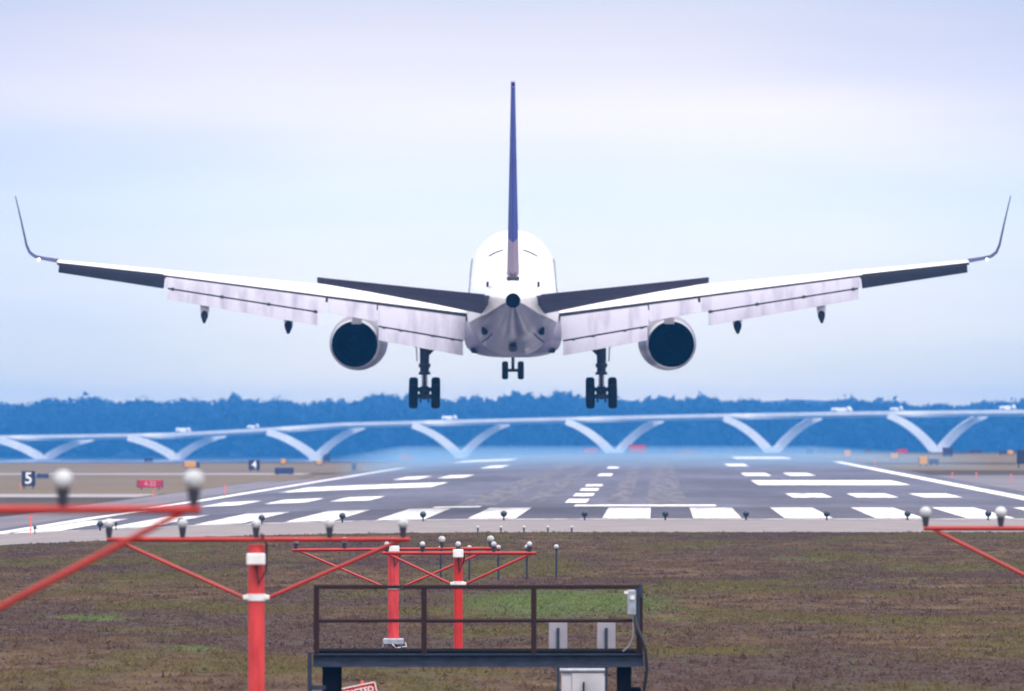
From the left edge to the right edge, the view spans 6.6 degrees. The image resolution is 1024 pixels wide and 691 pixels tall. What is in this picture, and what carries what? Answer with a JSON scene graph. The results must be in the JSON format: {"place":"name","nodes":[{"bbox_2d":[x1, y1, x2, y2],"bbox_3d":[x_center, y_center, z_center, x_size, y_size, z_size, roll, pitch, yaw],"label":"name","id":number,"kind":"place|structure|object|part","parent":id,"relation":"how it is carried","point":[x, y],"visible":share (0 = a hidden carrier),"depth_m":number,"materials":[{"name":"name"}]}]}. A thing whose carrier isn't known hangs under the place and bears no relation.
{"place":"outdoors","nodes":[
{"label":"outdoors","id":0,"kind":"place"},
{"bbox_2d":[0,457,477,462],"bbox_3d":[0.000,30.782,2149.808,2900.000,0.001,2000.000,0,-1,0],"label":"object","id":1,"kind":"structure","parent":0,"point":[130,459],"depth_m":2955.34,"materials":[{"name":"liquid"}]},
{"bbox_2d":[0,410,1023,459],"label":"arch bridge","id":2,"kind":"structure","parent":1,"relation":"on","point":[924,439],"depth_m":2824.54,"materials":[{"name":"concrete"}]},
{"bbox_2d":[176,427,190,432],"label":"truck","id":3,"kind":"object","parent":2,"relation":"on","point":[182,429],"visible":1,"depth_m":2942.19,"materials":[{"name":"metal"}]},
{"bbox_2d":[247,424,258,428],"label":"truck","id":4,"kind":"object","parent":2,"relation":"on","point":[251,426],"visible":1,"depth_m":2916.09,"materials":[{"name":"metal"}]},
{"bbox_2d":[442,415,456,419],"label":"truck","id":5,"kind":"object","parent":2,"relation":"on","point":[448,417],"visible":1,"depth_m":2844.76,"materials":[{"name":"metal"}]},
{"bbox_2d":[831,406,851,411],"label":"truck","id":6,"kind":"object","parent":2,"relation":"on","point":[849,408],"visible":1,"depth_m":2714.99,"materials":[{"name":"metal"}]},
{"bbox_2d":[890,406,902,410],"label":"truck","id":7,"kind":"object","parent":2,"relation":"on","point":[894,409],"visible":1,"depth_m":2697.52,"materials":[{"name":"metal"}]},
{"bbox_2d":[999,404,1015,409],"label":"truck","id":8,"kind":"object","parent":2,"relation":"on","point":[1007,407],"visible":1,"depth_m":2663.45,"materials":[{"name":"metal"}]},
{"bbox_2d":[0,452,1023,690],"bbox_3d":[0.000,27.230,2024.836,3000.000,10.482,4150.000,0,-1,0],"label":"ground","id":9,"kind":"structure","parent":0,"point":[50,501],"depth_m":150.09,"materials":[{"name":"plant"}]},
{"bbox_2d":[22,471,34,488],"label":"airfield sign","id":10,"kind":"object","parent":9,"relation":"on","point":[28,478],"visible":0.97,"depth_m":618.45,"materials":[{"name":"blue"}]},
{"bbox_2d":[0,470,203,610],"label":"approach light mast","id":11,"kind":"object","parent":9,"relation":"on","point":[193,481],"visible":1,"depth_m":50.86,"materials":[{"name":"red metal"}]},
{"bbox_2d":[144,458,152,462],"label":"airfield sign","id":12,"kind":"object","parent":9,"relation":"on","point":[148,459],"visible":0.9,"depth_m":1062.38,"materials":[{"name":"blue"}]},
{"bbox_2d":[137,480,162,489],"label":"airfield sign","id":13,"kind":"object","parent":9,"relation":"on","point":[141,484],"visible":0.98,"depth_m":610.08,"materials":[{"name":"red"}]},
{"bbox_2d":[0,473,310,496],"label":"side taxiway","id":14,"kind":"structure","parent":9,"relation":"on","point":[71,495],"depth_m":802.53,"materials":[{"name":"grey asphalt"}]},
{"bbox_2d":[184,461,196,467],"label":"airfield sign","id":15,"kind":"object","parent":9,"relation":"on","point":[190,464],"visible":1,"depth_m":921.43,"materials":[{"name":"orange"}]},
{"bbox_2d":[249,460,259,471],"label":"airfield sign","id":16,"kind":"object","parent":9,"relation":"on","point":[254,464],"visible":0.94,"depth_m":851.88,"materials":[{"name":"blue"}]},
{"bbox_2d":[104,519,409,690],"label":"approach light mast","id":17,"kind":"object","parent":9,"relation":"on","point":[256,597],"visible":1,"depth_m":91.89,"materials":[{"name":"red metal"}]},
{"bbox_2d":[275,467,293,474],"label":"airfield sign","id":18,"kind":"object","parent":9,"relation":"on","point":[290,471],"visible":1,"depth_m":792.08,"materials":[{"name":"blue"}]},
{"bbox_2d":[323,455,329,461],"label":"airfield sign","id":19,"kind":"object","parent":9,"relation":"on","point":[326,457],"visible":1,"depth_m":1075.03,"materials":[{"name":"blue"}]},
{"bbox_2d":[342,681,376,690],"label":"warning sign","id":20,"kind":"object","parent":9,"relation":"on","point":[369,686],"visible":1,"depth_m":107.16,"materials":[{"name":"red"}]},
{"bbox_2d":[292,536,496,647],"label":"approach light mast","id":21,"kind":"object","parent":9,"relation":"on","point":[393,639],"visible":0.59,"depth_m":137.88,"materials":[{"name":"red metal"}]},
{"bbox_2d":[399,455,412,461],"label":"airfield sign","id":22,"kind":"object","parent":9,"relation":"on","point":[405,457],"visible":1,"depth_m":1101.26,"materials":[{"name":"white"}]},
{"bbox_2d":[439,546,441,580],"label":"approach light","id":23,"kind":"object","parent":9,"relation":"on","point":[440,564],"visible":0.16,"depth_m":195.94,"materials":[{"name":"grey metal"}]},
{"bbox_2d":[382,541,535,647],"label":"approach light mast","id":24,"kind":"object","parent":9,"relation":"on","point":[458,553],"visible":0.82,"depth_m":127.89,"materials":[{"name":"red metal"}]},
{"bbox_2d":[467,545,470,580],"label":"approach light","id":25,"kind":"object","parent":9,"relation":"on","point":[469,565],"visible":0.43,"depth_m":195.94,"materials":[{"name":"grey metal"}]},
{"bbox_2d":[308,584,648,690],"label":"platform","id":26,"kind":"structure","parent":9,"relation":"on","point":[331,662],"depth_m":104.96,"materials":[{"name":"black metal"}]},
{"bbox_2d":[496,545,500,579],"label":"approach light","id":27,"kind":"object","parent":9,"relation":"on","point":[498,547],"visible":0.85,"depth_m":195.94,"materials":[{"name":"grey metal"}]},
{"bbox_2d":[0,454,1023,534],"bbox_3d":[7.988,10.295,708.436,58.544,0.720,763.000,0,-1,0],"label":"runway","id":28,"kind":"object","parent":9,"relation":"on","point":[708,479],"visible":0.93,"depth_m":496.13,"materials":[{"name":"grey asphalt"}]},
{"bbox_2d":[95,472,539,516],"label":"runway joints","id":29,"kind":"object","parent":28,"relation":"on","point":[378,503],"visible":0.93,"depth_m":417.95,"materials":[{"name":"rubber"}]},
{"bbox_2d":[0,457,1023,533],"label":"runway markings","id":30,"kind":"object","parent":28,"relation":"on","point":[730,512],"visible":0.95,"depth_m":369.78,"materials":[{"name":"paint"}]},
{"bbox_2d":[455,460,687,505],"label":"runway rubber","id":31,"kind":"object","parent":28,"relation":"on","point":[665,487],"visible":1,"depth_m":501.73,"materials":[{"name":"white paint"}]},
{"bbox_2d":[0,389,1023,456],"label":"woods","id":32,"kind":"object","parent":9,"relation":"on","point":[82,415],"visible":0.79,"depth_m":3159.61,"materials":[{"name":"blue plant"}]},
{"bbox_2d":[0,519,1023,544],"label":"taxiway","id":33,"kind":"structure","parent":9,"relation":"on","point":[662,525],"depth_m":306.06,"materials":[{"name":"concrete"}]},
{"bbox_2d":[97,521,102,530],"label":"threshold light","id":34,"kind":"object","parent":33,"relation":"on","point":[99,524],"visible":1,"depth_m":322.88,"materials":[{"name":"black metal"}]},
{"bbox_2d":[0,519,463,534],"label":"threshold line markings","id":35,"kind":"object","parent":33,"relation":"on","point":[250,523],"visible":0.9,"depth_m":325.97,"materials":[{"name":"paint"}]},
{"bbox_2d":[258,515,264,523],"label":"threshold light","id":36,"kind":"object","parent":33,"relation":"on","point":[261,518],"visible":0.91,"depth_m":322.88,"materials":[{"name":"black metal"}]},
{"bbox_2d":[339,513,345,521],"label":"threshold light","id":37,"kind":"object","parent":33,"relation":"on","point":[342,516],"visible":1,"depth_m":322.88,"materials":[{"name":"black metal"}]},
{"bbox_2d":[420,511,425,520],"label":"threshold light","id":38,"kind":"object","parent":33,"relation":"on","point":[422,514],"visible":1,"depth_m":322.88,"materials":[{"name":"black metal"}]},
{"bbox_2d":[500,511,506,519],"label":"threshold light","id":39,"kind":"object","parent":33,"relation":"on","point":[503,514],"visible":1,"depth_m":322.87,"materials":[{"name":"black metal"}]},
{"bbox_2d":[581,510,587,519],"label":"threshold light","id":40,"kind":"object","parent":33,"relation":"on","point":[584,513],"visible":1,"depth_m":322.87,"materials":[{"name":"black metal"}]},
{"bbox_2d":[662,510,668,519],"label":"threshold light","id":41,"kind":"object","parent":33,"relation":"on","point":[665,513],"visible":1,"depth_m":322.87,"materials":[{"name":"black metal"}]},
{"bbox_2d":[743,510,748,519],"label":"threshold light","id":42,"kind":"object","parent":33,"relation":"on","point":[745,513],"visible":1,"depth_m":322.88,"materials":[{"name":"black metal"}]},
{"bbox_2d":[823,510,829,519],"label":"threshold light","id":43,"kind":"object","parent":33,"relation":"on","point":[826,513],"visible":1,"depth_m":322.88,"materials":[{"name":"black metal"}]},
{"bbox_2d":[904,510,910,519],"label":"threshold light","id":44,"kind":"object","parent":33,"relation":"on","point":[907,513],"visible":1,"depth_m":322.87,"materials":[{"name":"black metal"}]},
{"bbox_2d":[985,510,991,519],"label":"threshold light","id":45,"kind":"object","parent":33,"relation":"on","point":[988,513],"visible":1,"depth_m":322.88,"materials":[{"name":"black metal"}]},
{"bbox_2d":[0,454,1023,493],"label":"grass verge","id":46,"kind":"object","parent":9,"relation":"on","point":[100,484],"depth_m":838.05,"materials":[{"name":"plant"}]},
{"bbox_2d":[36,473,48,477],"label":"equipment box","id":47,"kind":"object","parent":46,"relation":"on","point":[42,475],"visible":1,"depth_m":746.25,"materials":[{"name":"blue"}]},
{"bbox_2d":[525,544,527,579],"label":"approach light","id":48,"kind":"object","parent":9,"relation":"on","point":[526,563],"visible":0.62,"depth_m":195.94,"materials":[{"name":"grey metal"}]},
{"bbox_2d":[554,544,558,577],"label":"approach light","id":49,"kind":"object","parent":9,"relation":"on","point":[556,546],"visible":0.97,"depth_m":195.94,"materials":[{"name":"grey metal"}]},
{"bbox_2d":[549,623,566,690],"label":"grey panel","id":50,"kind":"object","parent":9,"relation":"on","point":[557,635],"visible":0.59,"depth_m":108.39,"materials":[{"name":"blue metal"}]},
{"bbox_2d":[560,668,604,690],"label":"utility cabinet","id":51,"kind":"object","parent":9,"relation":"on","point":[582,679],"visible":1,"depth_m":108.94,"materials":[{"name":"grey metal"}]},
{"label":"door","id":52,"kind":"part","parent":51,"relation":"part of","materials":[{"name":"white metal"}]},
{"bbox_2d":[583,449,597,453],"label":"airfield sign","id":53,"kind":"object","parent":9,"relation":"on","point":[585,451],"visible":0.99,"depth_m":1100.39,"materials":[{"name":"white"}]},
{"bbox_2d":[597,623,614,690],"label":"grey panel","id":54,"kind":"object","parent":9,"relation":"on","point":[605,635],"visible":0.73,"depth_m":108.39,"materials":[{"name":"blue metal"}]},
{"bbox_2d":[629,445,645,453],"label":"airfield sign","id":55,"kind":"object","parent":9,"relation":"on","point":[637,448],"visible":1,"depth_m":1091.07,"materials":[{"name":"red"}]},
{"bbox_2d":[677,451,696,453],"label":"airfield sign","id":56,"kind":"object","parent":9,"relation":"on","point":[680,452],"visible":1,"depth_m":1091.07,"materials":[{"name":"white"}]},
{"bbox_2d":[806,449,812,454],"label":"airfield sign","id":57,"kind":"object","parent":9,"relation":"on","point":[809,451],"visible":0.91,"depth_m":1058.50,"materials":[{"name":"blue"}]},
{"bbox_2d":[844,450,850,457],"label":"airfield sign","id":58,"kind":"object","parent":9,"relation":"on","point":[847,452],"visible":0.91,"depth_m":958.36,"materials":[{"name":"white"}]},
{"bbox_2d":[890,453,898,460],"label":"airfield sign","id":59,"kind":"object","parent":9,"relation":"on","point":[894,455],"visible":0.91,"depth_m":886.47,"materials":[{"name":"white"}]},
{"bbox_2d":[896,449,907,454],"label":"airfield sign","id":60,"kind":"object","parent":9,"relation":"on","point":[902,451],"visible":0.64,"depth_m":1074.54,"materials":[{"name":"red"}]},
{"bbox_2d":[918,457,927,465],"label":"airfield sign","id":61,"kind":"object","parent":9,"relation":"on","point":[922,460],"visible":1,"depth_m":762.53,"materials":[{"name":"orange"}]},
{"bbox_2d":[929,459,938,463],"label":"airfield sign","id":62,"kind":"object","parent":9,"relation":"on","point":[933,461],"visible":0.92,"depth_m":770.82,"materials":[{"name":"blue"}]},
{"bbox_2d":[942,447,952,457],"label":"airfield sign","id":63,"kind":"object","parent":9,"relation":"on","point":[947,451],"visible":0.93,"depth_m":971.49,"materials":[{"name":"blue"}]},
{"bbox_2d":[920,507,1023,576],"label":"approach light mast","id":64,"kind":"object","parent":9,"relation":"on","point":[1000,513],"visible":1,"depth_m":88.85,"materials":[{"name":"red metal"}]},
{"bbox_2d":[999,450,1006,455],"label":"airfield sign","id":65,"kind":"object","parent":9,"relation":"on","point":[1002,452],"visible":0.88,"depth_m":1042.93,"materials":[{"name":"blue"}]},
{"bbox_2d":[1007,450,1013,455],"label":"airfield sign","id":66,"kind":"object","parent":9,"relation":"on","point":[1010,452],"visible":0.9,"depth_m":1042.93,"materials":[{"name":"orange"}]},
{"bbox_2d":[1017,450,1023,467],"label":"airfield sign","id":67,"kind":"object","parent":9,"relation":"on","point":[1020,456],"visible":1,"depth_m":723.62,"materials":[{"name":"blue"}]},
{"bbox_2d":[0,475,1023,528],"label":"shoulder road","id":68,"kind":"structure","parent":0,"point":[1002,481],"depth_m":538.60,"materials":[{"name":"grey asphalt"}]},
{"bbox_2d":[0,0,1023,407],"label":"sky","id":69,"kind":"structure","parent":0,"point":[304,141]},
{"bbox_2d":[15,80,1010,408],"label":"airliner","id":70,"kind":"object","parent":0,"point":[513,302],"visible":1,"depth_m":361.35,"materials":[{"name":"white paint"}]},
{"bbox_2d":[66,508,1023,529],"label":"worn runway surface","id":71,"kind":"object","parent":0,"point":[601,512],"visible":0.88,"depth_m":350.67,"materials":[{"name":"white paint"}]}
]}

